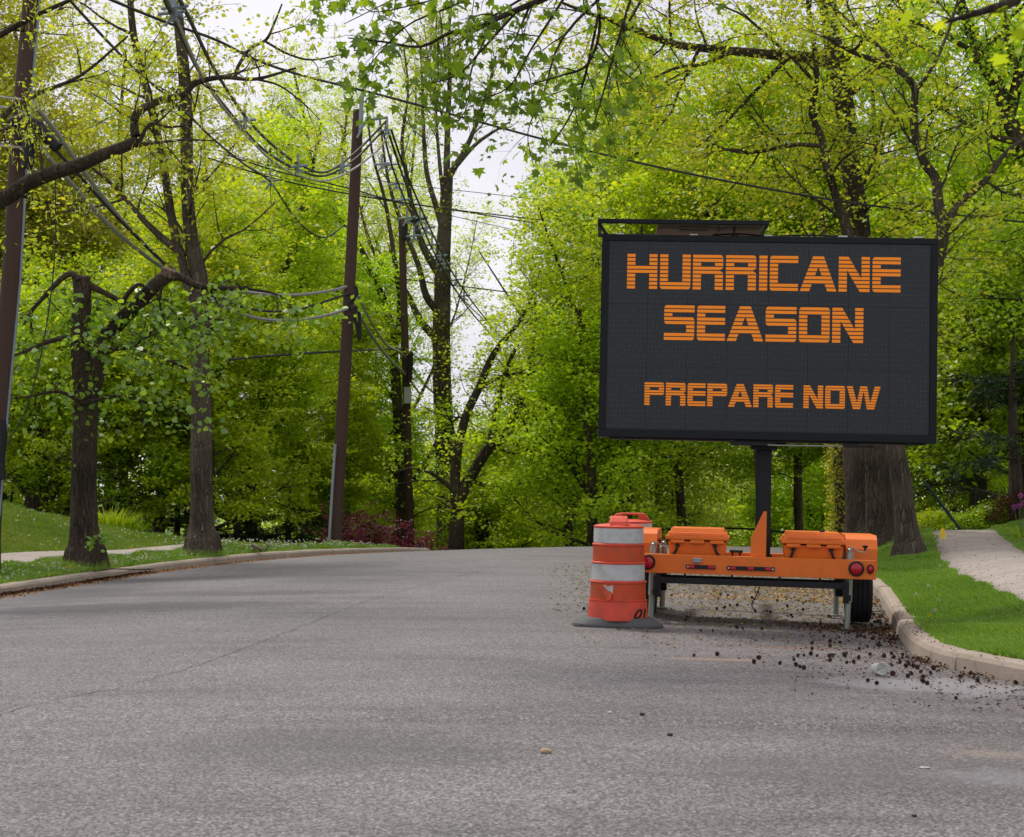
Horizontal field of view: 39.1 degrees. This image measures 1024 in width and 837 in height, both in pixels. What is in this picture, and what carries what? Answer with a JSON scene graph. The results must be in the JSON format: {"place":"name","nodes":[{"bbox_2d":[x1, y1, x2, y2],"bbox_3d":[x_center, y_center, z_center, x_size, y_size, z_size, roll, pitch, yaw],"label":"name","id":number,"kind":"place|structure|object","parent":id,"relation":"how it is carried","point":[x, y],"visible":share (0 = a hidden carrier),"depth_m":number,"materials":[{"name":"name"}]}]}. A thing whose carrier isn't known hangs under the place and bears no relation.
{"place":"outdoors","nodes":[
{"label":"outdoors","id":0,"kind":"place"},
{"bbox_2d":[7,180,55,443],"bbox_3d":[-7.364,-1.675,22.106,0.692,4.138,0.020,0,-3,0],"label":"utility cable","id":1,"kind":"object","parent":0,"point":[46,322],"visible":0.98,"depth_m":22.09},
{"bbox_2d":[1,544,257,562],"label":"pavement","id":2,"kind":"structure","parent":0,"point":[30,556],"depth_m":28.45,"materials":[{"name":"concrete"}]},
{"bbox_2d":[1,501,288,553],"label":"grass","id":3,"kind":"structure","parent":0,"point":[42,530],"depth_m":32.83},
{"bbox_2d":[0,540,398,583],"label":"grass","id":4,"kind":"structure","parent":0,"point":[34,573],"depth_m":27.99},
{"bbox_2d":[216,150,558,233],"bbox_3d":[-3.004,-7.311,45.361,0.571,1.854,16.997,-2,-3,34],"label":"utility cable","id":5,"kind":"object","parent":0,"point":[384,181],"visible":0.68,"depth_m":44.13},
{"bbox_2d":[1,500,1020,543],"bbox_3d":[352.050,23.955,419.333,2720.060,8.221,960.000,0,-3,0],"label":"ground","id":6,"kind":"structure","parent":0,"point":[291,515],"depth_m":245.91,"materials":[{"name":"plant"}]},
{"bbox_2d":[0,0,62,568],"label":"utility pole","id":7,"kind":"object","parent":6,"relation":"on","point":[11,274],"visible":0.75,"depth_m":24.02,"materials":[{"name":"brown wood"}]},
{"bbox_2d":[32,103,354,321],"bbox_3d":[-7.269,-3.897,32.931,2.189,2.030,17.403,-1,-3,11],"label":"lashed cable","id":8,"kind":"object","parent":7,"relation":"attached to","point":[104,201],"visible":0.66,"depth_m":29.51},
{"bbox_2d":[3,165,101,509],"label":"tree","id":9,"kind":"object","parent":6,"relation":"on","point":[18,501],"visible":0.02,"depth_m":58.75,"materials":[{"name":"green plant"}]},
{"bbox_2d":[0,0,145,489],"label":"tree","id":10,"kind":"object","parent":6,"relation":"on","point":[50,196],"visible":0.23,"depth_m":51.12,"materials":[{"name":"yellow green leaves"},{"name":"dark bark"}]},
{"bbox_2d":[0,238,147,516],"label":"shade tree","id":11,"kind":"object","parent":6,"relation":"on","point":[33,261],"visible":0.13,"depth_m":45.69,"materials":[{"name":"green plant"}]},
{"bbox_2d":[0,0,153,390],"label":"tree","id":12,"kind":"object","parent":6,"relation":"on","point":[5,45],"visible":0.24,"depth_m":50.75,"materials":[{"name":"green plant"}]},
{"bbox_2d":[50,556,117,568],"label":"weeds","id":13,"kind":"object","parent":6,"relation":"on","point":[87,564],"visible":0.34,"depth_m":25.64,"materials":[{"name":"green plant"}]},
{"bbox_2d":[0,263,189,515],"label":"maple tree","id":14,"kind":"object","parent":6,"relation":"on","point":[39,501],"visible":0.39,"depth_m":41.89,"materials":[{"name":"green plant"}]},
{"bbox_2d":[85,533,111,565],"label":"tree shoots","id":15,"kind":"object","parent":6,"relation":"on","point":[90,543],"visible":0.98,"depth_m":25.43,"materials":[{"name":"green plant"}]},
{"bbox_2d":[35,236,176,518],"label":"shade tree","id":16,"kind":"object","parent":6,"relation":"on","point":[97,258],"visible":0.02,"depth_m":48.01,"materials":[{"name":"green plant"}]},
{"bbox_2d":[98,504,147,529],"bbox_3d":[-10.771,2.623,38.398,2.914,0.774,2.848,0,-3,0],"label":"daylily clump","id":17,"kind":"object","parent":6,"relation":"on","point":[109,517],"visible":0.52,"depth_m":38.04,"materials":[{"name":"green plant"}]},
{"bbox_2d":[7,269,243,532],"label":"tree","id":18,"kind":"object","parent":6,"relation":"on","point":[110,487],"visible":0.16,"depth_m":42.77,"materials":[{"name":"green plant"}]},
{"bbox_2d":[0,0,263,508],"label":"tree","id":19,"kind":"object","parent":6,"relation":"on","point":[141,175],"visible":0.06,"depth_m":57.35,"materials":[{"name":"green plant"}]},
{"bbox_2d":[2,0,335,554],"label":"street tree","id":20,"kind":"object","parent":6,"relation":"on","point":[202,532],"visible":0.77,"depth_m":31.07,"materials":[{"name":"green plant"}]},
{"bbox_2d":[88,72,253,534],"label":"tree","id":21,"kind":"object","parent":6,"relation":"on","point":[212,110],"visible":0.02,"depth_m":74.83,"materials":[{"name":"green plant"}]},
{"bbox_2d":[84,173,269,533],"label":"tree","id":22,"kind":"object","parent":6,"relation":"on","point":[162,518],"visible":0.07,"depth_m":46.84,"materials":[{"name":"green plant"}]},
{"bbox_2d":[121,477,232,537],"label":"conifer","id":23,"kind":"object","parent":6,"relation":"on","point":[177,526],"visible":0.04,"depth_m":48.43,"materials":[{"name":"green plant"}]},
{"bbox_2d":[0,0,366,252],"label":"oak tree","id":24,"kind":"object","parent":6,"relation":"on","point":[15,191],"visible":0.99,"depth_m":19.20,"materials":[{"name":"green plant"}]},
{"bbox_2d":[8,234,361,567],"bbox_3d":[-6.287,-0.243,25.916,7.266,6.058,3.413,0,-3,0],"label":"pruned tree","id":25,"kind":"object","parent":6,"relation":"on","point":[89,370],"visible":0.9,"depth_m":25.79,"materials":[{"name":"green plant"}]},
{"bbox_2d":[19,149,362,529],"bbox_3d":[-9.861,-1.633,44.132,8.623,12.978,9.200,-1,-3,28],"label":"tree","id":26,"kind":"object","parent":6,"relation":"on","point":[250,442],"visible":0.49,"depth_m":43.31,"materials":[{"name":"green plant"}]},
{"bbox_2d":[0,541,387,579],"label":"clover flowers","id":27,"kind":"object","parent":6,"relation":"on","point":[129,553],"visible":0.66,"depth_m":28.64,"materials":[{"name":"white plant"}]},
{"bbox_2d":[168,546,230,556],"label":"weeds","id":28,"kind":"object","parent":6,"relation":"on","point":[181,550],"visible":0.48,"depth_m":30.57,"materials":[{"name":"green plant"}]},
{"bbox_2d":[171,457,273,541],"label":"conifer","id":29,"kind":"object","parent":6,"relation":"on","point":[237,530],"visible":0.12,"depth_m":47.71,"materials":[{"name":"green plant"}]},
{"bbox_2d":[95,79,372,540],"bbox_3d":[-8.967,-2.769,49.696,8.318,18.245,9.036,-1,-3,28],"label":"tree","id":30,"kind":"object","parent":6,"relation":"on","point":[311,276],"visible":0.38,"depth_m":49.38,"materials":[{"name":"green plant"}]},
{"bbox_2d":[108,72,379,527],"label":"tree","id":31,"kind":"object","parent":6,"relation":"on","point":[255,167],"visible":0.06,"depth_m":68.34,"materials":[{"name":"green plant"}]},
{"bbox_2d":[242,487,328,543],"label":"conifer","id":32,"kind":"object","parent":6,"relation":"on","point":[290,529],"visible":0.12,"depth_m":49.48,"materials":[{"name":"green plant"}]},
{"bbox_2d":[194,59,421,533],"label":"tree","id":33,"kind":"object","parent":6,"relation":"on","point":[344,96],"visible":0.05,"depth_m":76.41,"materials":[{"name":"green plant"}]},
{"bbox_2d":[216,285,427,542],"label":"tree","id":34,"kind":"object","parent":6,"relation":"on","point":[355,462],"visible":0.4,"depth_m":54.24,"materials":[{"name":"green plant"}]},
{"bbox_2d":[240,91,437,440],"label":"tree","id":35,"kind":"object","parent":6,"relation":"on","point":[345,120],"visible":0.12,"depth_m":67.78,"materials":[{"name":"green plant"}]},
{"bbox_2d":[305,501,376,544],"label":"purple maple","id":36,"kind":"object","parent":6,"relation":"on","point":[348,533],"visible":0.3,"depth_m":44.32,"materials":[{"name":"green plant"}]},
{"bbox_2d":[229,37,453,541],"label":"tree","id":37,"kind":"object","parent":6,"relation":"on","point":[295,78],"visible":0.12,"depth_m":70.67,"materials":[{"name":"green plant"}]},
{"bbox_2d":[328,69,388,540],"bbox_3d":[-4.363,-2.960,41.059,1.691,14.334,0.638,0,-3,0],"label":"utility pole","id":38,"kind":"object","parent":6,"relation":"on","point":[337,488],"visible":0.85,"depth_m":41.00,"materials":[{"name":"brown wood"}]},
{"bbox_2d":[68,0,344,237],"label":"utility cable","id":39,"kind":"object","parent":38,"relation":"attached to","point":[75,6],"visible":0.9,"depth_m":28.67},
{"bbox_2d":[157,0,392,181],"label":"spacer cable","id":40,"kind":"object","parent":38,"relation":"attached to","point":[171,7],"visible":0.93,"depth_m":26.78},
{"bbox_2d":[208,153,593,232],"bbox_3d":[-2.138,-6.883,46.014,0.795,0.970,19.370,-2,-4,38],"label":"utility cable","id":41,"kind":"object","parent":38,"relation":"attached to","point":[479,213],"visible":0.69,"depth_m":43.64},
{"bbox_2d":[354,294,475,426],"bbox_3d":[-2.836,-1.337,66.715,1.636,2.530,51.247,0,-3,5],"label":"lashed cable","id":42,"kind":"object","parent":38,"relation":"attached to","point":[383,341],"visible":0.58,"depth_m":48.48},
{"bbox_2d":[374,130,499,338],"bbox_3d":[-2.734,-6.152,56.928,1.664,2.991,31.183,0,-3,6],"label":"spacer cable","id":43,"kind":"object","parent":38,"relation":"attached to","point":[420,221],"visible":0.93,"depth_m":50.88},
{"bbox_2d":[292,402,431,542],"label":"tree","id":44,"kind":"object","parent":6,"relation":"on","point":[354,508],"visible":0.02,"depth_m":77.18,"materials":[{"name":"green plant"}]},
{"bbox_2d":[342,499,393,544],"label":"purple maple","id":45,"kind":"object","parent":6,"relation":"on","point":[376,538],"visible":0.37,"depth_m":45.86,"materials":[{"name":"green plant"}]},
{"bbox_2d":[280,80,490,549],"bbox_3d":[-5.335,-2.589,57.977,9.405,21.813,6.762,-1,-3,26],"label":"maple tree","id":46,"kind":"object","parent":6,"relation":"on","point":[395,407],"visible":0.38,"depth_m":57.88,"materials":[{"name":"green plant"}]},
{"bbox_2d":[348,415,436,543],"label":"tree","id":47,"kind":"object","parent":6,"relation":"on","point":[384,508],"visible":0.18,"depth_m":64.60,"materials":[{"name":"green plant"}]},
{"bbox_2d":[372,510,431,547],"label":"purple maple","id":48,"kind":"object","parent":6,"relation":"on","point":[395,536],"visible":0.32,"depth_m":48.90,"materials":[{"name":"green plant"}]},
{"bbox_2d":[398,218,424,546],"bbox_3d":[-3.919,-0.039,55.891,1.081,15.690,0.688,0,-3,0],"label":"utility pole","id":49,"kind":"object","parent":6,"relation":"on","point":[407,365],"visible":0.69,"depth_m":55.95,"materials":[{"name":"brown wood"}]},
{"bbox_2d":[226,348,403,360],"bbox_3d":[-5.006,-2.124,46.516,1.718,2.191,19.286,0,-3,10],"label":"utility cable","id":50,"kind":"object","parent":49,"relation":"attached to","point":[274,355],"visible":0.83,"depth_m":39.76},
{"bbox_2d":[377,444,460,550],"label":"tree","id":51,"kind":"object","parent":6,"relation":"on","point":[429,541],"depth_m":89.16,"materials":[{"name":"green plant"}]},
{"bbox_2d":[398,521,450,550],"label":"purple maple","id":52,"kind":"object","parent":6,"relation":"on","point":[422,545],"visible":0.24,"depth_m":49.74,"materials":[{"name":"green plant"}]},
{"bbox_2d":[334,0,531,547],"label":"forked tree","id":53,"kind":"object","parent":6,"relation":"on","point":[440,305],"visible":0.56,"depth_m":62.29,"materials":[{"name":"green plant"}]},
{"bbox_2d":[356,37,516,454],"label":"tree","id":54,"kind":"object","parent":6,"relation":"on","point":[472,231],"visible":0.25,"depth_m":78.14,"materials":[{"name":"green plant"}]},
{"bbox_2d":[350,231,617,549],"bbox_3d":[-1.287,-0.127,50.111,9.916,12.892,5.629,0,-3,0],"label":"maple tree","id":55,"kind":"object","parent":6,"relation":"on","point":[459,493],"visible":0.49,"depth_m":49.84,"materials":[{"name":"green plant"}]},
{"bbox_2d":[413,439,583,549],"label":"tree","id":56,"kind":"object","parent":6,"relation":"on","point":[493,512],"visible":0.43,"depth_m":54.75,"materials":[{"name":"green plant"}]},
{"bbox_2d":[4,365,994,544],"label":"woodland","id":57,"kind":"object","parent":6,"relation":"on","point":[262,524],"depth_m":131.52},
{"bbox_2d":[413,228,652,546],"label":"tree","id":58,"kind":"object","parent":6,"relation":"on","point":[568,526],"visible":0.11,"depth_m":57.80,"materials":[{"name":"green plant"}]},
{"bbox_2d":[416,363,663,545],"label":"tree","id":59,"kind":"object","parent":6,"relation":"on","point":[486,463],"visible":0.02,"depth_m":70.42,"materials":[{"name":"green plant"}]},
{"bbox_2d":[451,69,660,480],"bbox_3d":[3.952,-3.557,62.247,12.535,25.087,9.677,-2,-3,36],"label":"tree","id":60,"kind":"object","parent":6,"relation":"on","point":[537,163],"visible":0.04,"depth_m":63.35,"materials":[{"name":"green plant"}]},
{"bbox_2d":[514,456,621,546],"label":"tree","id":61,"kind":"object","parent":6,"relation":"on","point":[575,526],"visible":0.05,"depth_m":65.34,"materials":[{"name":"green plant"}]},
{"bbox_2d":[445,224,706,547],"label":"tree","id":62,"kind":"object","parent":6,"relation":"on","point":[549,431],"visible":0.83,"depth_m":47.19,"materials":[{"name":"green plant"}]},
{"bbox_2d":[505,12,739,526],"bbox_3d":[6.758,-4.003,58.859,9.686,24.770,13.692,-2,-4,38],"label":"tree","id":63,"kind":"object","parent":6,"relation":"on","point":[680,502],"visible":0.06,"depth_m":57.42,"materials":[{"name":"green plant"}]},
{"bbox_2d":[467,0,779,518],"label":"tree","id":64,"kind":"object","parent":6,"relation":"on","point":[586,199],"visible":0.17,"depth_m":48.97,"materials":[{"name":"green plant"}]},
{"bbox_2d":[283,0,1023,208],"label":"maple tree","id":65,"kind":"object","parent":6,"relation":"on","point":[489,24],"visible":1,"depth_m":13.47,"materials":[{"name":"green plant"}]},
{"bbox_2d":[581,332,772,545],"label":"tree","id":66,"kind":"object","parent":6,"relation":"on","point":[696,491],"visible":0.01,"depth_m":69.38,"materials":[{"name":"green plant"}]},
{"bbox_2d":[684,452,753,546],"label":"tree","id":67,"kind":"object","parent":6,"relation":"on","point":[725,519],"visible":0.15,"depth_m":90.49,"materials":[{"name":"green plant"}]},
{"bbox_2d":[594,1,880,546],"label":"tree","id":68,"kind":"object","parent":6,"relation":"on","point":[634,186],"visible":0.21,"depth_m":46.71,"materials":[{"name":"green plant"}]},
{"bbox_2d":[510,0,1007,534],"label":"giant oak","id":69,"kind":"object","parent":6,"relation":"on","point":[854,478],"visible":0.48,"depth_m":31.89,"materials":[{"name":"green plant"}]},
{"bbox_2d":[710,443,832,546],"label":"tree","id":70,"kind":"object","parent":6,"relation":"on","point":[748,511],"visible":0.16,"depth_m":71.61,"materials":[{"name":"green plant"}]},
{"bbox_2d":[700,24,881,530],"bbox_3d":[13.537,-4.156,59.416,13.953,25.705,10.159,-2,-3,36],"label":"tree","id":71,"kind":"object","parent":6,"relation":"on","point":[797,460],"visible":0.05,"depth_m":59.93,"materials":[{"name":"green plant"}]},
{"bbox_2d":[747,443,834,546],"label":"tree","id":72,"kind":"object","parent":6,"relation":"on","point":[813,521],"visible":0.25,"depth_m":63.53,"materials":[{"name":"green plant"}]},
{"bbox_2d":[624,0,1000,547],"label":"leaning tree","id":73,"kind":"object","parent":6,"relation":"on","point":[877,523],"visible":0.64,"depth_m":30.10,"materials":[{"name":"green plant"}]},
{"bbox_2d":[794,162,844,534],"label":"ivy clad tree","id":74,"kind":"object","parent":6,"relation":"on","point":[836,487],"visible":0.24,"depth_m":34.83,"materials":[{"name":"green plant"}]},
{"bbox_2d":[726,0,1023,556],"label":"crooked tree","id":75,"kind":"object","parent":6,"relation":"on","point":[908,539],"visible":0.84,"depth_m":26.61,"materials":[{"name":"green plant"}]},
{"bbox_2d":[754,0,1001,343],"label":"tree","id":76,"kind":"object","parent":6,"relation":"on","point":[918,68],"visible":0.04,"depth_m":46.58,"materials":[{"name":"green plant"}]},
{"bbox_2d":[771,0,1023,344],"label":"dark oak","id":77,"kind":"object","parent":6,"relation":"on","point":[969,30],"visible":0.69,"depth_m":30.18,"materials":[{"name":"green plant"}]},
{"bbox_2d":[785,314,1022,525],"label":"tree","id":78,"kind":"object","parent":6,"relation":"on","point":[1001,483],"visible":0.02,"depth_m":45.10,"materials":[{"name":"green plant"}]},
{"bbox_2d":[837,0,1023,375],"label":"tree","id":79,"kind":"object","parent":6,"relation":"on","point":[873,218],"visible":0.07,"depth_m":43.60,"materials":[{"name":"green plant"}]},
{"bbox_2d":[916,507,966,529],"bbox_3d":[9.896,2.362,33.950,1.847,0.633,1.388,0,-3,0],"label":"shrub","id":80,"kind":"object","parent":6,"relation":"on","point":[934,518],"visible":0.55,"depth_m":33.58,"materials":[{"name":"green plant"}]},
{"bbox_2d":[876,526,1023,659],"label":"grass","id":81,"kind":"structure","parent":6,"relation":"on","point":[978,616],"depth_m":16.13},
{"bbox_2d":[885,170,1023,527],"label":"tree","id":82,"kind":"object","parent":6,"relation":"on","point":[931,499],"visible":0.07,"depth_m":39.16,"materials":[{"name":"green plant"}]},
{"bbox_2d":[910,344,1020,524],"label":"conifer","id":83,"kind":"object","parent":6,"relation":"on","point":[979,480],"visible":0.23,"depth_m":37.96,"materials":[{"name":"green plant"}]},
{"bbox_2d":[908,165,1023,492],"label":"tree","id":84,"kind":"object","parent":6,"relation":"on","point":[978,366],"visible":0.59,"depth_m":35.51,"materials":[{"name":"green plant"}]},
{"bbox_2d":[937,505,1008,529],"bbox_3d":[10.816,2.314,33.460,2.048,0.612,1.585,0,-3,0],"label":"shrub","id":85,"kind":"object","parent":6,"relation":"on","point":[970,515],"visible":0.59,"depth_m":33.05,"materials":[{"name":"green plant"}]},
{"bbox_2d":[929,327,1023,522],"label":"conifer","id":86,"kind":"object","parent":6,"relation":"on","point":[1013,402],"visible":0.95,"depth_m":32.99,"materials":[{"name":"green plant"}]},
{"bbox_2d":[966,493,1008,524],"bbox_3d":[11.481,2.106,33.438,1.855,0.785,1.389,0,-3,0],"label":"shrub","id":87,"kind":"object","parent":6,"relation":"on","point":[988,508],"visible":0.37,"depth_m":33.24,"materials":[{"name":"green plant"}]},
{"bbox_2d":[978,489,1023,521],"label":"shrub","id":88,"kind":"object","parent":6,"relation":"on","point":[1004,500],"visible":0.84,"depth_m":32.72,"materials":[{"name":"brown plant"}]},
{"bbox_2d":[1000,493,1023,537],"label":"allium","id":89,"kind":"object","parent":6,"relation":"on","point":[1014,534],"visible":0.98,"depth_m":27.43,"materials":[{"name":"green plant"}]},
{"bbox_2d":[0,0,1022,499],"label":"sky","id":90,"kind":"structure","parent":0,"point":[494,171],"materials":[{"name":"white"}]},
{"bbox_2d":[0,546,1023,836],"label":"road","id":91,"kind":"structure","parent":0,"point":[446,698],"depth_m":9.02,"materials":[{"name":"asphalt"}]},
{"bbox_2d":[0,570,157,597],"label":"gutter litter","id":92,"kind":"object","parent":91,"relation":"on","point":[53,586],"visible":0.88,"depth_m":23.26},
{"bbox_2d":[0,551,406,599],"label":"gutter litter","id":93,"kind":"object","parent":91,"relation":"on","point":[174,569],"visible":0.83,"depth_m":28.04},
{"bbox_2d":[0,547,429,592],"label":"kerb","id":94,"kind":"structure","parent":91,"relation":"on","point":[39,582],"depth_m":28.91,"materials":[{"name":"concrete"}]},
{"bbox_2d":[572,516,662,628],"bbox_3d":[1.104,1.580,14.957,0.936,1.134,0.632,1,-3,4],"label":"traffic drum","id":95,"kind":"object","parent":91,"relation":"on","point":[618,581],"visible":1,"depth_m":14.72,"materials":[{"name":"plastic"}]},
{"bbox_2d":[609,513,651,526],"bbox_3d":[1.420,1.695,17.238,0.624,1.134,0.936,0,-3,4],"label":"traffic drum","id":96,"kind":"object","parent":91,"relation":"on","point":[644,520],"visible":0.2,"depth_m":17.16,"materials":[{"name":"plastic"}]},
{"bbox_2d":[481,584,879,605],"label":"gutter litter","id":97,"kind":"object","parent":91,"relation":"on","point":[802,591],"visible":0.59,"depth_m":20.16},
{"bbox_2d":[536,562,892,632],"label":"fallen catkins","id":98,"kind":"object","parent":91,"relation":"on","point":[783,619],"visible":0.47,"depth_m":18.20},
{"bbox_2d":[571,622,901,650],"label":"fallen catkins","id":99,"kind":"object","parent":91,"relation":"on","point":[745,635],"visible":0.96,"depth_m":13.97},
{"bbox_2d":[598,218,938,629],"bbox_3d":[2.902,0.119,16.946,3.711,4.343,3.557,1,-3,9],"label":"message board trailer","id":100,"kind":"object","parent":91,"relation":"on","point":[741,332],"visible":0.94,"depth_m":15.51,"materials":[{"name":"orange paint"}]},
{"bbox_2d":[775,621,896,635],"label":"gutter litter","id":101,"kind":"object","parent":91,"relation":"on","point":[851,627],"visible":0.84,"depth_m":15.19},
{"bbox_2d":[654,630,1023,711],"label":"gutter litter","id":102,"kind":"object","parent":91,"relation":"on","point":[941,693],"visible":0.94,"depth_m":11.71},
{"bbox_2d":[823,578,1023,682],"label":"gutter litter","id":103,"kind":"object","parent":91,"relation":"on","point":[892,637],"visible":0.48,"depth_m":12.59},
{"bbox_2d":[873,578,1023,683],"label":"kerb","id":104,"kind":"structure","parent":91,"relation":"on","point":[1001,667],"depth_m":12.29,"materials":[{"name":"concrete"}]},
{"bbox_2d":[109,0,1023,222],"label":"utility cable","id":105,"kind":"object","parent":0,"point":[334,83],"visible":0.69,"depth_m":24.70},
{"bbox_2d":[933,530,1023,600],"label":"pavement","id":106,"kind":"structure","parent":0,"point":[977,550],"depth_m":23.59,"materials":[{"name":"concrete"}]},
{"bbox_2d":[907,459,961,529],"bbox_3d":[8.686,1.117,30.982,2.067,2.747,0.084,0,-3,0],"label":"guy wire guard","id":107,"kind":"object","parent":106,"relation":"on","point":[943,506],"visible":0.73,"depth_m":30.92,"materials":[{"name":"black plastic"}]},
{"bbox_2d":[990,519,1023,550],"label":"grass","id":108,"kind":"structure","parent":0,"point":[1017,543],"depth_m":29.86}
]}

